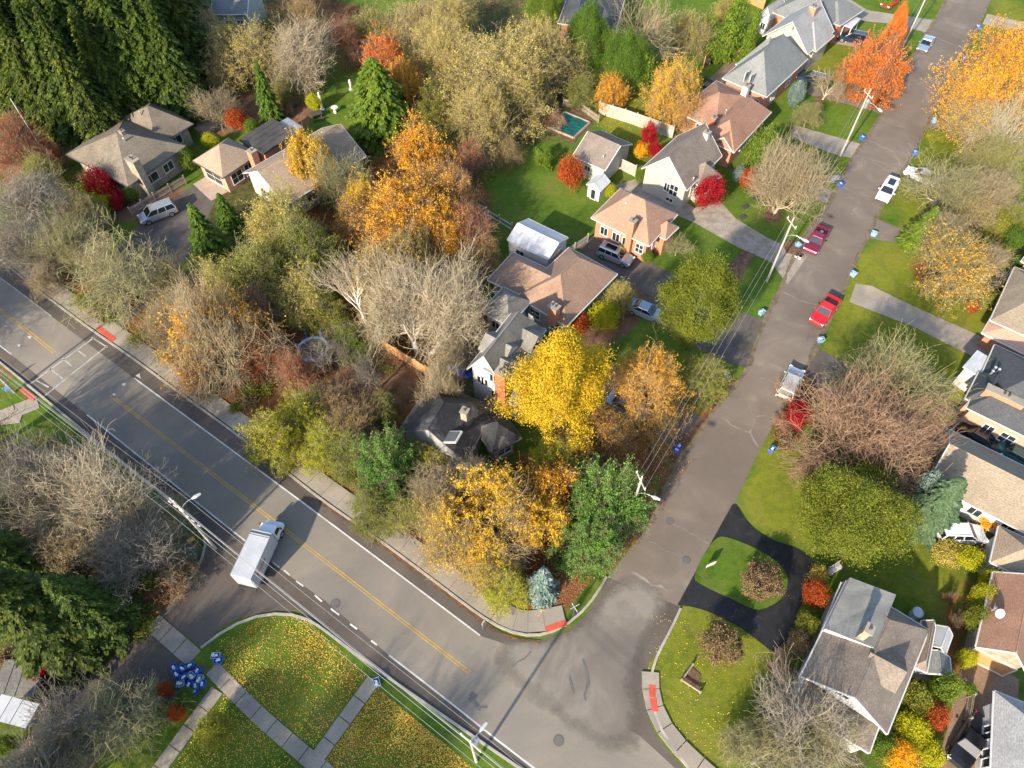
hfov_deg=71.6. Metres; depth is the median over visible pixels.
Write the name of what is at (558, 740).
manhole cover
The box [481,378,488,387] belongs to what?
window
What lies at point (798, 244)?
recycling box
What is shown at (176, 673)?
recycling box
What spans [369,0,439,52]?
tree
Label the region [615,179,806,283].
gravel driveway
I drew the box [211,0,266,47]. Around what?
house
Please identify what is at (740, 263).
garden path
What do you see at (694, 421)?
driveway
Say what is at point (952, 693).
shrub
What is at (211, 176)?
window
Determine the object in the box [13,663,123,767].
bare tree
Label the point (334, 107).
bird bath
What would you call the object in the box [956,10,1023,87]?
leafy tree
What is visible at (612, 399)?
parked car
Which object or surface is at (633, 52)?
evergreen bush
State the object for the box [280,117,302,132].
pergola
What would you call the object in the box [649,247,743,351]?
deciduous tree
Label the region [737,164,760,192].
shrub
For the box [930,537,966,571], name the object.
shrub
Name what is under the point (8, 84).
spruce tree
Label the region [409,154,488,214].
leafy tree
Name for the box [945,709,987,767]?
pickup truck
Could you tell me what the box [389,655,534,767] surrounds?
white edge line
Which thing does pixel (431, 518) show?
tree
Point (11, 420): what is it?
footpath
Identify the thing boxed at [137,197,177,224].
minivan
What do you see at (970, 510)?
window
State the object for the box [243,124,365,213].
house
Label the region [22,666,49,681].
shrub
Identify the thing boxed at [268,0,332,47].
tree
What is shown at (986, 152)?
tree
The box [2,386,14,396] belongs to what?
road sign
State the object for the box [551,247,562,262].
door
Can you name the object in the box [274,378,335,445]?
leafy tree
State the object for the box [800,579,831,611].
shrub
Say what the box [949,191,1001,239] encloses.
tree
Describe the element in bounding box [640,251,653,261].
shrub
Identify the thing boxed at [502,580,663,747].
worn asphalt
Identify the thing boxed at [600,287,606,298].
window
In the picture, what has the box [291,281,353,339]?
tree
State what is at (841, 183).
recycling box
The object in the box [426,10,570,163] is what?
half bare tree
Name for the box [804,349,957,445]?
driveway
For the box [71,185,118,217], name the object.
shrub
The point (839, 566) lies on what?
garden bench
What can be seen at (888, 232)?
driveway
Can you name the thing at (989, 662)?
wall
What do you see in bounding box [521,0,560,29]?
evergreen bush
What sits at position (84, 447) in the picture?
overhead wire
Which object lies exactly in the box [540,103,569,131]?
shrub
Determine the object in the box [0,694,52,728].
deck cover
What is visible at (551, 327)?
window
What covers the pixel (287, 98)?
tree
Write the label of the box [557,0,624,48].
house
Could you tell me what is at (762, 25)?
window
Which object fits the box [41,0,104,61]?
spruce tree
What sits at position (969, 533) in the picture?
suv
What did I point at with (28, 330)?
yellow centre line
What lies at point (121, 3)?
spruce tree
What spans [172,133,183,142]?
window
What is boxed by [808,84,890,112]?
driveway
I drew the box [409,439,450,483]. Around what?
tree
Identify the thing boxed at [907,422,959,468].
fence
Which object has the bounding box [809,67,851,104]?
bare tree
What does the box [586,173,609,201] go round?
shed
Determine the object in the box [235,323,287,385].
leafy tree
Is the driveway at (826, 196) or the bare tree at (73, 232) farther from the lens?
the driveway at (826, 196)
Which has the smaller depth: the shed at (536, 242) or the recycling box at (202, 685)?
the recycling box at (202, 685)
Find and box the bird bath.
[331,105,337,113]
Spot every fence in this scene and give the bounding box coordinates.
[127,175,186,215]
[381,339,432,377]
[471,201,512,231]
[563,97,599,122]
[569,233,588,249]
[599,100,674,137]
[619,158,636,176]
[702,43,740,68]
[704,76,724,83]
[746,0,765,9]
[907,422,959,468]
[962,692,976,726]
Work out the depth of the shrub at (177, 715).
54.05 m
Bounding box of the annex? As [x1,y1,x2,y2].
[239,118,294,161]
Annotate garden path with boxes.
[725,249,754,283]
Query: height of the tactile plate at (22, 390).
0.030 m
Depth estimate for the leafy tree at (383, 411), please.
68.75 m
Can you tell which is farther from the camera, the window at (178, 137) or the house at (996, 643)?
the window at (178, 137)
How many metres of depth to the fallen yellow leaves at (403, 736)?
54.97 m
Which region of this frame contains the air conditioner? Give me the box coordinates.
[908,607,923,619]
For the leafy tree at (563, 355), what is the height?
17.260 m
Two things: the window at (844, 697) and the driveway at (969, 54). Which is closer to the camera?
the window at (844, 697)
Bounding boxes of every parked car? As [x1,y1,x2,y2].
[604,390,650,421]
[626,298,666,324]
[880,0,900,9]
[903,165,941,186]
[916,34,935,52]
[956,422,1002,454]
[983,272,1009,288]
[995,440,1023,464]
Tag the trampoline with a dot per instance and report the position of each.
(303, 348)
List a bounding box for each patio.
[194,177,226,199]
[544,108,594,143]
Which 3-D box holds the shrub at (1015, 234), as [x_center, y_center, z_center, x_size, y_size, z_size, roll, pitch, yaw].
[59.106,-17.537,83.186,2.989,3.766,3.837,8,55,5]
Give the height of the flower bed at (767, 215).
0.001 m
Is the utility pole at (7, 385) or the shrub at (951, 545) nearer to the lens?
the shrub at (951, 545)
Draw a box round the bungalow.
[591,188,678,260]
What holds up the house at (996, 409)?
on the ground
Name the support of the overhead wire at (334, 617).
attached to the utility pole at (475, 740)
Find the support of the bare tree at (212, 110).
on the ground
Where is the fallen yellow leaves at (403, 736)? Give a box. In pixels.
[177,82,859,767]
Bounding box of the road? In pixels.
[0,263,683,767]
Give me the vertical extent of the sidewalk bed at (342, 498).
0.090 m
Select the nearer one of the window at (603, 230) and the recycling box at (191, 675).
the recycling box at (191, 675)
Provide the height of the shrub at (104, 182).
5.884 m
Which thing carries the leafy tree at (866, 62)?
on the ground
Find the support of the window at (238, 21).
in the house at (239, 10)
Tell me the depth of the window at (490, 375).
67.38 m
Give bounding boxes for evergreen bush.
[185,202,236,270]
[215,193,245,235]
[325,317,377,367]
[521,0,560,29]
[533,146,546,165]
[542,150,552,170]
[563,0,615,75]
[600,23,652,89]
[635,164,645,182]
[636,50,657,95]
[696,11,722,46]
[740,121,783,170]
[897,467,943,498]
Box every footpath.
[0,396,38,422]
[0,410,21,424]
[147,615,200,663]
[152,687,221,767]
[206,664,333,767]
[310,677,375,765]
[642,671,714,767]
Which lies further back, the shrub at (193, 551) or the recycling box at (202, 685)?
the shrub at (193, 551)
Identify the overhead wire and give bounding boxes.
[0,370,172,502]
[0,374,183,515]
[1,358,181,494]
[1,371,187,514]
[2,370,171,499]
[2,383,167,511]
[172,515,459,750]
[176,503,468,739]
[184,496,477,730]
[184,516,470,748]
[188,514,462,736]
[191,517,465,739]
[635,224,785,478]
[643,222,791,475]
[647,236,790,484]
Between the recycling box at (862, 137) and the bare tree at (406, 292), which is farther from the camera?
the recycling box at (862, 137)
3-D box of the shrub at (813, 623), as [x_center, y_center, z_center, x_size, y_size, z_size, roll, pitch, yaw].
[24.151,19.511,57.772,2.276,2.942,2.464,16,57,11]
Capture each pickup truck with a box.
[802,224,830,255]
[808,293,841,327]
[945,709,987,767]
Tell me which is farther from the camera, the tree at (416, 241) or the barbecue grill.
the barbecue grill
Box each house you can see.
[66,102,193,200]
[192,137,260,192]
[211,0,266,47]
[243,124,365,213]
[397,383,521,470]
[466,287,546,419]
[487,247,617,333]
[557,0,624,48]
[641,122,722,208]
[677,81,771,167]
[722,33,807,107]
[762,0,834,71]
[771,0,863,43]
[787,577,935,753]
[930,429,1023,535]
[955,344,1023,447]
[975,690,1023,767]
[977,267,1023,356]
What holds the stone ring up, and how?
on the ground
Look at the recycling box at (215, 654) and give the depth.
57.30 m
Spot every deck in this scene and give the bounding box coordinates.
[0,659,41,696]
[702,61,735,88]
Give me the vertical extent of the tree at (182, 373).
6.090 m
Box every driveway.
[0,625,206,767]
[108,186,215,326]
[160,526,303,645]
[577,237,761,367]
[600,365,701,450]
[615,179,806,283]
[678,504,814,650]
[791,125,859,157]
[801,183,831,202]
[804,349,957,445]
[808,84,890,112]
[828,40,860,47]
[847,0,932,31]
[850,283,989,355]
[870,219,902,242]
[908,166,1022,215]
[929,115,980,140]
[939,664,1018,767]
[958,544,983,552]
[964,52,1020,71]
[983,14,1023,30]
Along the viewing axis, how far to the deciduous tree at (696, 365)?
70.50 m
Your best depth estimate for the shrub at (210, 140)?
93.67 m
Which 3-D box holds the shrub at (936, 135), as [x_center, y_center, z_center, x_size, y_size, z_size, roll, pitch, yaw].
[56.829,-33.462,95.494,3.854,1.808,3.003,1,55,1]
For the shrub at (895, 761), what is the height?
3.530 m
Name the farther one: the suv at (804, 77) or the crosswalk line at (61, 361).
the suv at (804, 77)
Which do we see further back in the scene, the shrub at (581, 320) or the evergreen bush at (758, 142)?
the evergreen bush at (758, 142)
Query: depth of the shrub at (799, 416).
68.20 m
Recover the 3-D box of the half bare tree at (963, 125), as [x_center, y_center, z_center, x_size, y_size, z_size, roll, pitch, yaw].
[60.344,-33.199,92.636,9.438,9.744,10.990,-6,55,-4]
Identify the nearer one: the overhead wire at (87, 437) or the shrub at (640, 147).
the overhead wire at (87, 437)
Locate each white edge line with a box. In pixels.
[0,277,50,315]
[87,414,245,540]
[134,378,479,635]
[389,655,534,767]
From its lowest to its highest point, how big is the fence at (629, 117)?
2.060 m
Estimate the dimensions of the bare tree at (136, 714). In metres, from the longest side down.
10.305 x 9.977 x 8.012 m
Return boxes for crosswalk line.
[29,337,94,384]
[44,346,106,396]
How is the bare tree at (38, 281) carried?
on the ground
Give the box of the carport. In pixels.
[840,17,860,42]
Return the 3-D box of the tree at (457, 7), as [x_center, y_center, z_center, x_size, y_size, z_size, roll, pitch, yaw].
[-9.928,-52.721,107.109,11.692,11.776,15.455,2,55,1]
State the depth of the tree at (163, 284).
75.41 m
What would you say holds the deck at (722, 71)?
on the ground
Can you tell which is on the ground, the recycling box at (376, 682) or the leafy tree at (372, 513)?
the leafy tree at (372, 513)
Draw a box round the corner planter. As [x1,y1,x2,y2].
[680,663,701,693]
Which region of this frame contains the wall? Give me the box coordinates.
[965,647,1017,676]
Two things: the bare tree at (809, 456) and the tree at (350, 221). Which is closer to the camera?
the bare tree at (809, 456)
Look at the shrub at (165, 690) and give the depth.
55.05 m
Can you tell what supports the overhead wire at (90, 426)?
attached to the utility pole at (7, 385)
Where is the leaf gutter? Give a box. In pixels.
[319,500,540,643]
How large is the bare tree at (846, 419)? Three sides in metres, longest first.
17.833 x 17.802 x 13.633 m
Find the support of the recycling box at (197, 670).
on the driveway at (156, 657)
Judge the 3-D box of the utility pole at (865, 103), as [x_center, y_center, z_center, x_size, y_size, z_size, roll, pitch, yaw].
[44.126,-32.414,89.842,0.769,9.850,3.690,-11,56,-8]
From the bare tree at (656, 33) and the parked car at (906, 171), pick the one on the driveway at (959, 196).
the parked car at (906, 171)
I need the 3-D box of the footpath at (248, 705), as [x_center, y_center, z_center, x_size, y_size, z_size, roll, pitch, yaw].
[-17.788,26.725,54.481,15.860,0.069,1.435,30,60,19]
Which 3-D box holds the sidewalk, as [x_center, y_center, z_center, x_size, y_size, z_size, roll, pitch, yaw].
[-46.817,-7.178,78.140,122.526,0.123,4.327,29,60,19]
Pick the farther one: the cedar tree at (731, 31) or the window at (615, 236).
the cedar tree at (731, 31)
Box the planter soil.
[683,667,700,689]
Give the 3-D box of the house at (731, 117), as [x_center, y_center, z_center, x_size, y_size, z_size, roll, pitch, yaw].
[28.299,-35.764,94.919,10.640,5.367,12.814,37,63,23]
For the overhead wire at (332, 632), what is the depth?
52.84 m
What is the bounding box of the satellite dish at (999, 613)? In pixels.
[995,609,1004,618]
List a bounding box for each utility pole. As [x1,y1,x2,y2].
[0,376,15,392]
[10,98,37,141]
[169,493,216,549]
[460,722,487,762]
[634,471,660,500]
[766,216,808,281]
[840,88,882,156]
[902,0,924,46]
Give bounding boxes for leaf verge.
[604,376,736,572]
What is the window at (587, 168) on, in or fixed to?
in the garage at (597, 152)
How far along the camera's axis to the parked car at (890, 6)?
115.53 m
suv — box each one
[596,240,634,267]
[775,364,804,401]
[796,70,827,88]
[836,29,867,45]
[875,175,900,203]
[936,521,988,545]
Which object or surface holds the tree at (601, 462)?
on the ground
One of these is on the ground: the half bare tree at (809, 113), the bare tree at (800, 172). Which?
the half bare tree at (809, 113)
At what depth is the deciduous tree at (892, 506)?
58.06 m
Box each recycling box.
[170,662,177,671]
[172,669,180,678]
[176,680,185,687]
[177,663,187,672]
[179,672,188,681]
[184,680,192,687]
[185,662,194,669]
[186,671,196,679]
[190,688,198,696]
[192,666,202,674]
[192,681,198,689]
[195,674,203,682]
[198,679,206,688]
[210,652,220,659]
[213,656,223,663]
[372,676,380,687]
[672,446,680,453]
[675,443,683,448]
[758,308,765,315]
[768,445,776,453]
[795,241,802,247]
[817,336,824,342]
[837,181,843,187]
[850,270,857,277]
[859,134,865,140]
[871,230,877,236]
[912,149,918,154]
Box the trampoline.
[293,329,329,361]
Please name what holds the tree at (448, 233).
on the ground
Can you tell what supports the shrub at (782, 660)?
on the ground
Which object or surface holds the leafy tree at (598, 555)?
on the ground
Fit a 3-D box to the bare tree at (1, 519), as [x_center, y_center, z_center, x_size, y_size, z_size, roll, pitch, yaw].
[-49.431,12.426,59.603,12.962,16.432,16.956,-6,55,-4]
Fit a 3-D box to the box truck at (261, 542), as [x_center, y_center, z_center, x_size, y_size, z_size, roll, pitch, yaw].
[-21.801,14.449,61.346,2.136,2.827,6.260,11,56,7]
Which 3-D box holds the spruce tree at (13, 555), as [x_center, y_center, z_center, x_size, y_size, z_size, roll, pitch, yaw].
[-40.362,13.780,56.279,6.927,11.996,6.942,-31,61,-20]
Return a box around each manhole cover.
[330,599,339,607]
[553,734,563,746]
[666,517,673,524]
[683,556,690,563]
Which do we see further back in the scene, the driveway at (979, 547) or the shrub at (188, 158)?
the shrub at (188, 158)
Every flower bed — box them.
[762,205,782,221]
[784,239,803,253]
[813,96,824,104]
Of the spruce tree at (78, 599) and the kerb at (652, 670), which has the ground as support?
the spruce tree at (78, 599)
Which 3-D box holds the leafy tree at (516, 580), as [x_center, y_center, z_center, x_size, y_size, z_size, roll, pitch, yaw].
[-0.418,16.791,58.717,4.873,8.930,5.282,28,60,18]
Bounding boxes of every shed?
[507,218,568,266]
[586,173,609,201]
[757,0,784,34]
[912,649,951,680]
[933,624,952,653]
[953,350,987,391]
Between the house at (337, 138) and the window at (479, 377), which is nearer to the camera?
the window at (479, 377)
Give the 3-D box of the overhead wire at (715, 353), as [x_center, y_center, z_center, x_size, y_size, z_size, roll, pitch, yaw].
[19.772,-4.564,65.470,0.020,0.521,35.476,27,59,18]
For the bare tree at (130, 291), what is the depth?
74.18 m
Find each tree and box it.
[0,0,44,130]
[0,9,72,146]
[0,89,12,118]
[0,105,59,187]
[0,148,105,267]
[0,211,70,287]
[0,361,58,460]
[0,402,160,542]
[0,418,188,587]
[0,436,51,511]
[0,507,19,532]
[0,528,81,576]
[0,563,122,692]
[0,721,101,767]
[8,202,114,275]
[10,0,83,149]
[12,722,84,767]
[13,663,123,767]
[16,147,71,193]
[18,258,79,305]
[19,0,64,46]
[19,500,124,578]
[32,6,122,143]
[36,189,116,235]
[40,574,156,659]
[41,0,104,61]
[43,205,202,339]
[62,661,200,767]
[63,232,132,293]
[67,4,141,119]
[70,0,96,29]
[73,482,201,610]
[76,0,101,33]
[88,0,162,108]
[118,0,123,9]
[122,0,209,127]
[131,290,189,362]
[131,486,196,553]
[138,0,211,90]
[143,0,216,126]
[143,252,204,328]
[143,252,312,417]
[153,542,201,605]
[159,0,231,93]
[170,347,221,397]
[180,83,244,133]
[186,249,264,313]
[187,0,215,23]
[187,11,318,97]
[193,5,236,56]
[207,230,308,322]
[232,404,312,479]
[235,165,326,270]
[235,279,288,348]
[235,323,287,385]
[246,1,291,59]
[253,60,289,125]
[263,201,360,304]
[264,0,341,100]
[265,251,345,332]
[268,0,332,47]
[268,337,321,399]
[269,67,303,107]
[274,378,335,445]
[279,120,348,198]
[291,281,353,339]
[292,140,379,223]
[296,411,348,480]
[299,248,377,349]
[300,373,360,423]
[304,328,355,372]
[319,426,373,492]
[320,390,389,452]
[324,8,377,71]
[327,227,425,314]
[328,194,385,261]
[333,162,377,243]
[341,347,390,396]
[342,1,407,61]
[344,478,403,547]
[345,57,417,158]
[346,275,415,357]
[349,156,463,262]
[349,228,470,363]
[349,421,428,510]
[352,23,406,97]
[360,387,402,431]
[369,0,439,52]
[375,489,433,541]
[382,95,466,189]
[382,211,446,286]
[386,53,428,112]
[393,0,486,101]
[402,445,472,537]
[403,226,498,382]
[405,0,485,72]
[407,509,494,586]
[408,347,467,405]
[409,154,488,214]
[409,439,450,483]
[411,60,461,136]
[413,476,478,565]
[415,320,489,380]
[419,188,476,278]
[425,376,474,396]
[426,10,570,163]
[427,453,552,580]
[436,444,496,518]
[437,189,499,278]
[443,230,502,279]
[446,60,523,186]
[452,538,514,612]
[453,132,495,184]
[473,559,531,624]
[481,318,619,463]
[487,129,527,172]
[496,62,546,136]
[498,5,596,94]
[499,486,575,559]
[516,453,581,544]
[521,433,592,494]
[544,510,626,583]
[553,423,601,475]
[559,66,598,109]
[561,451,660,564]
[574,449,616,477]
[575,400,641,468]
[590,69,635,112]
[602,0,693,71]
[602,276,638,320]
[605,327,696,467]
[633,49,703,132]
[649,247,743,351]
[662,86,711,136]
[665,4,719,62]
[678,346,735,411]
[700,0,751,65]
[707,0,733,29]
[709,706,816,767]
[736,7,761,62]
[739,634,872,767]
[740,156,806,217]
[752,128,846,232]
[765,339,964,517]
[783,442,842,495]
[785,99,824,130]
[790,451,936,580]
[794,686,872,767]
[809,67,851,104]
[811,318,989,444]
[829,365,970,497]
[831,20,914,110]
[880,0,910,50]
[893,138,991,219]
[894,206,939,259]
[898,195,981,269]
[901,383,961,450]
[904,206,1003,318]
[914,41,1023,145]
[928,87,1013,168]
[947,125,1023,189]
[949,160,1023,228]
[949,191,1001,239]
[950,80,1023,172]
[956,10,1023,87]
[974,238,1020,294]
[980,194,1023,242]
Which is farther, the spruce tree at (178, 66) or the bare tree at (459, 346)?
the spruce tree at (178, 66)
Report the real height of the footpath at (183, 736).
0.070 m
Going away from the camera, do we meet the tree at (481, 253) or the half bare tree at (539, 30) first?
the tree at (481, 253)
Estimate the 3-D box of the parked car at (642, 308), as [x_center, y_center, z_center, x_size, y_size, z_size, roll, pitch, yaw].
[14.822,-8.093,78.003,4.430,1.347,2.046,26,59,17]
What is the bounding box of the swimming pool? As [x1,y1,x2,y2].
[547,111,590,138]
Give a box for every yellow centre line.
[0,308,55,351]
[0,311,52,352]
[109,395,468,673]
[111,394,470,671]
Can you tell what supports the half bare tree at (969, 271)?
on the ground
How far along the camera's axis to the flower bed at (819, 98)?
101.46 m
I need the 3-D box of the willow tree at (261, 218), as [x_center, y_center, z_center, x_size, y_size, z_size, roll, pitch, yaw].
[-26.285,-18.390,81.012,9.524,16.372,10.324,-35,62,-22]
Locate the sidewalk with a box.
[0,239,566,632]
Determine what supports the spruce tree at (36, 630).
on the ground
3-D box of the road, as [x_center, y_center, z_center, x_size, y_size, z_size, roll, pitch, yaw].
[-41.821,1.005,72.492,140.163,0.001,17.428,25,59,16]
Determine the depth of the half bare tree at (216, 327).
69.34 m
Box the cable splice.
[168,500,200,526]
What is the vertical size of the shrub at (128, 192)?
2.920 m
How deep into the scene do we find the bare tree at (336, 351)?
72.26 m
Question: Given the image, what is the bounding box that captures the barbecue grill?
[703,58,710,64]
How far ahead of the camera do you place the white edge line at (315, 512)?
64.73 m
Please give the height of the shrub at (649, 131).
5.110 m
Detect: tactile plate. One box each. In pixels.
[19,388,36,400]
[96,326,116,341]
[545,620,566,631]
[649,684,655,697]
[650,699,657,710]
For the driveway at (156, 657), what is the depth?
56.69 m
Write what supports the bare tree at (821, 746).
on the ground
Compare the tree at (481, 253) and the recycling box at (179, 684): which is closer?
the recycling box at (179, 684)
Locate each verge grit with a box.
[660,0,946,499]
[802,4,988,374]
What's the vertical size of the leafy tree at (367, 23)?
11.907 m
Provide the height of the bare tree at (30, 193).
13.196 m
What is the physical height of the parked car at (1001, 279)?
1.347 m
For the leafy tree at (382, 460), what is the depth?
62.09 m
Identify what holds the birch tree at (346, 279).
on the ground
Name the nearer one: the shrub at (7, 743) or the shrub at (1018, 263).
the shrub at (7, 743)
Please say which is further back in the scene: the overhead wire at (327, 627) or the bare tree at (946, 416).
the bare tree at (946, 416)
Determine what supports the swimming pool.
in the patio at (579, 113)
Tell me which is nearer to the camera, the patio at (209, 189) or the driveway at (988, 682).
the driveway at (988, 682)
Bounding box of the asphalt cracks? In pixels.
[468,22,971,710]
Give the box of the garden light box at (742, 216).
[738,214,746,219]
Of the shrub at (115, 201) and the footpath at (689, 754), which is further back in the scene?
the shrub at (115, 201)
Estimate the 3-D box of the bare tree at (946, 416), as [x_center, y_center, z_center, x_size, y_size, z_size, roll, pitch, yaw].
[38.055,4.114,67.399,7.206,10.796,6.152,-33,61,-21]
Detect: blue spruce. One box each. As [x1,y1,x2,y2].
[522,565,559,610]
[897,476,967,552]
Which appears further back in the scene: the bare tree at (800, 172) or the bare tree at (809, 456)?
the bare tree at (800, 172)
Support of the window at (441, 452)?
in the house at (455, 425)
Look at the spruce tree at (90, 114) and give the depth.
87.31 m
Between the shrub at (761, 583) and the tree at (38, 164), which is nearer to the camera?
the shrub at (761, 583)
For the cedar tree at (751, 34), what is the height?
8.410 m
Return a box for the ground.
[0,0,1023,767]
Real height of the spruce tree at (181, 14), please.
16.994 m
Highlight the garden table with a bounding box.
[309,109,323,121]
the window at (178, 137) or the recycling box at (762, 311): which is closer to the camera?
the recycling box at (762, 311)
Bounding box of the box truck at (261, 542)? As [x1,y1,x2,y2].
[230,519,285,591]
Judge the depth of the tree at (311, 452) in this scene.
65.55 m
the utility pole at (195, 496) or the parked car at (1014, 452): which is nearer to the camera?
the utility pole at (195, 496)
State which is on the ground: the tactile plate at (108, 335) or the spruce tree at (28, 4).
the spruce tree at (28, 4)
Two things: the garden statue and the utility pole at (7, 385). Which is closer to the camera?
the utility pole at (7, 385)
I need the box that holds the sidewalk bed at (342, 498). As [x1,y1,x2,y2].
[12,247,562,632]
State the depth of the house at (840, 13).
107.89 m
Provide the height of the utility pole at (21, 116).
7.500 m
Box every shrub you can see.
[0,732,21,759]
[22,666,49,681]
[38,140,57,158]
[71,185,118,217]
[79,163,120,197]
[102,186,127,210]
[121,186,138,203]
[154,680,175,697]
[164,703,187,721]
[175,685,194,709]
[176,147,198,170]
[177,543,198,563]
[189,707,236,755]
[201,131,219,148]
[223,106,247,130]
[243,116,259,133]
[283,102,295,114]
[305,91,321,109]
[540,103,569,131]
[554,152,586,193]
[570,309,591,337]
[587,297,623,331]
[604,183,616,196]
[632,140,649,159]
[639,115,658,146]
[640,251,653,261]
[648,139,663,156]
[662,231,696,259]
[689,167,728,212]
[695,618,747,670]
[730,163,748,182]
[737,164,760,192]
[738,553,787,600]
[765,641,794,682]
[771,406,793,436]
[774,375,810,406]
[781,394,814,432]
[786,629,811,658]
[787,80,807,107]
[789,247,801,253]
[795,610,821,639]
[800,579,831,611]
[805,562,831,584]
[860,730,900,763]
[879,0,893,7]
[879,736,923,767]
[891,709,934,747]
[900,679,937,716]
[911,729,950,767]
[914,696,953,732]
[921,127,946,143]
[921,667,966,706]
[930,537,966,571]
[941,590,959,604]
[951,611,964,628]
[953,647,981,668]
[954,542,987,572]
[959,604,993,631]
[961,682,979,697]
[962,581,999,614]
[965,299,980,314]
[969,515,999,532]
[975,566,1001,584]
[984,209,1014,236]
[988,291,1000,307]
[998,219,1023,250]
[1008,253,1023,271]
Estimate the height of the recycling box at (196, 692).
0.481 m
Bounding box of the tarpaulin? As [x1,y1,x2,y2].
[447,363,472,379]
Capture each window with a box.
[148,170,159,183]
[162,159,175,173]
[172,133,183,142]
[204,169,224,187]
[230,168,244,185]
[236,20,245,28]
[243,161,251,176]
[261,187,269,198]
[306,190,318,203]
[439,451,452,462]
[476,374,484,384]
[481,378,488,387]
[489,373,494,383]
[491,319,499,329]
[497,445,511,457]
[515,248,523,256]
[529,307,539,320]
[550,324,561,332]
[584,164,590,172]
[588,298,596,311]
[599,225,608,236]
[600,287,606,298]
[611,231,620,242]
[634,242,643,254]
[663,182,670,192]
[665,196,673,203]
[668,183,678,197]
[739,139,747,151]
[759,22,765,30]
[769,89,776,102]
[784,75,791,87]
[833,691,850,701]
[964,506,983,518]
[980,746,989,767]
[981,423,996,433]
[982,723,990,740]
[995,431,1017,443]
[999,523,1015,531]
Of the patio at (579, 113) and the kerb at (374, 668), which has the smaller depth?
the kerb at (374, 668)
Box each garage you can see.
[572,130,632,179]
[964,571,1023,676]
[977,525,1023,576]
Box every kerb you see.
[0,362,206,582]
[1,260,607,635]
[200,612,520,767]
[651,608,690,767]
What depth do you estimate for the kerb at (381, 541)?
64.56 m
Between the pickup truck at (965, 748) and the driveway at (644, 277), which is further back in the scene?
the driveway at (644, 277)
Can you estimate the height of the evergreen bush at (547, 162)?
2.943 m
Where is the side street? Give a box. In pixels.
[608,0,989,606]
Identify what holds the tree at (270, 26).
on the ground
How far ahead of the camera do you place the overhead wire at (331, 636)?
52.07 m
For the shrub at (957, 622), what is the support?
on the ground
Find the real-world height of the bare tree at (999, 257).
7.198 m
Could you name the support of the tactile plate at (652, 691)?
on the footpath at (689, 754)
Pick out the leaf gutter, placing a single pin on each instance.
(436, 586)
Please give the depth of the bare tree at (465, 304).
69.71 m
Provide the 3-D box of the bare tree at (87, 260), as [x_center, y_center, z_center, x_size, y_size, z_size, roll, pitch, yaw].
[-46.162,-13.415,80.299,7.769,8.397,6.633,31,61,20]
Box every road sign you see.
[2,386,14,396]
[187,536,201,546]
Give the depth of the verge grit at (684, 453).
78.83 m
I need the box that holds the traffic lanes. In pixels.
[0,279,673,767]
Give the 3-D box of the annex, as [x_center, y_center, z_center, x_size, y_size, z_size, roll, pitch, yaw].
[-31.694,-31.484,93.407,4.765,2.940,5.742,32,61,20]
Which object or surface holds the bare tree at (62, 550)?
on the ground
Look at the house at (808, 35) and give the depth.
103.07 m
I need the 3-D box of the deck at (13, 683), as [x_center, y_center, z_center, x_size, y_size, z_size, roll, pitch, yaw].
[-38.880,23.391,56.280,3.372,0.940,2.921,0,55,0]
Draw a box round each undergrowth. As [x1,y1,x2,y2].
[0,0,901,668]
[0,139,579,648]
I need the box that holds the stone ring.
[193,117,222,132]
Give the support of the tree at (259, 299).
on the ground
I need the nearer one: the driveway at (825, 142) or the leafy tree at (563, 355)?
the leafy tree at (563, 355)
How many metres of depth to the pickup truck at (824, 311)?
77.16 m
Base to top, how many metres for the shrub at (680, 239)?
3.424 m
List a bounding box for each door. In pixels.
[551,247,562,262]
[590,188,595,200]
[593,167,600,176]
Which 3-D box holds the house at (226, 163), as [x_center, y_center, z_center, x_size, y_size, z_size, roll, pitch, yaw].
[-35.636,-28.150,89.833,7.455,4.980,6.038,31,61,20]
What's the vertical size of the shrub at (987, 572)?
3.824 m
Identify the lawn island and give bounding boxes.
[695,536,787,608]
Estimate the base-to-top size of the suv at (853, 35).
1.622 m
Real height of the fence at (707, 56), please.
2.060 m
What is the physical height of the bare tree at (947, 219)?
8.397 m
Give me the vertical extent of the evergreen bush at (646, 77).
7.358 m
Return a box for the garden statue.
[317,92,324,111]
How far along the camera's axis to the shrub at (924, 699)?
53.77 m
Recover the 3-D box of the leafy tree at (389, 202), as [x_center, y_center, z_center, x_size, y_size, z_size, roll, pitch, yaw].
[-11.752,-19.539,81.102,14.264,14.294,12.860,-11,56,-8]

